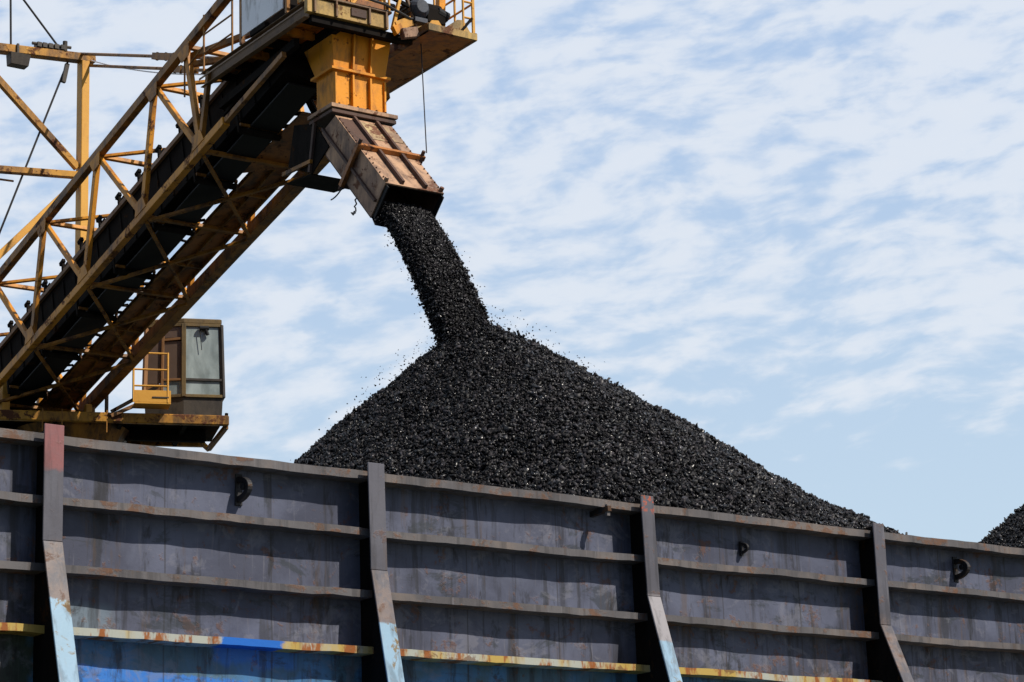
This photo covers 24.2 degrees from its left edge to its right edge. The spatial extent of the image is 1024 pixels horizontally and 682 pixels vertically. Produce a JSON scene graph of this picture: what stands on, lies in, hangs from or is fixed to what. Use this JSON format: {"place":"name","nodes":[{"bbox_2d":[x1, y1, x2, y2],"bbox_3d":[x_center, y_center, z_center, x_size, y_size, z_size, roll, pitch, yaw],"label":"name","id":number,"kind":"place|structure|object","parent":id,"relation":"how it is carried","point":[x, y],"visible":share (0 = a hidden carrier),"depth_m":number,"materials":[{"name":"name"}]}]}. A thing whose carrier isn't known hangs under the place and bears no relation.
{"place":"outdoors","nodes":[
{"label":"outdoors","id":0,"kind":"place"},
{"bbox_2d":[0,0,1023,541],"label":"sky","id":1,"kind":"structure","parent":0,"point":[793,230],"materials":[{"name":"blue"}]},
{"label":"water","id":2,"kind":"structure","parent":0,"visible":0},
{"bbox_2d":[0,0,476,451],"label":"ship loader","id":3,"kind":"object","parent":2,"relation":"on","point":[342,69],"visible":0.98,"depth_m":41.76,"materials":[{"name":"metal"}]},
{"bbox_2d":[0,423,1023,681],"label":"coal barge","id":4,"kind":"object","parent":2,"relation":"on","point":[130,563],"visible":1,"depth_m":25.49,"materials":[{"name":"paint"}]},
{"bbox_2d":[294,327,907,534],"bbox_3d":[-0.982,1.982,33.884,16.367,4.594,12.488,9,-19,-36],"label":"coal heap","id":5,"kind":"object","parent":4,"relation":"in","point":[542,418],"visible":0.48,"depth_m":31.20,"materials":[{"name":"black stone"}]},
{"bbox_2d":[360,200,560,418],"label":"coal stream","id":6,"kind":"structure","parent":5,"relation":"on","point":[432,258],"depth_m":34.97,"materials":[{"name":"black stone"}]},
{"bbox_2d":[309,211,643,457],"bbox_3d":[-0.722,1.356,34.309,11.578,7.413,4.743,10,-19,-37],"label":"coal spray","id":7,"kind":"object","parent":5,"relation":"on","point":[443,341],"visible":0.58,"depth_m":34.13,"materials":[{"name":"black stone"}]},
{"bbox_2d":[978,504,1023,547],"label":"coal heap","id":8,"kind":"object","parent":4,"relation":"on","point":[1008,531],"visible":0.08,"depth_m":41.89,"materials":[{"name":"black stone"}]}
]}

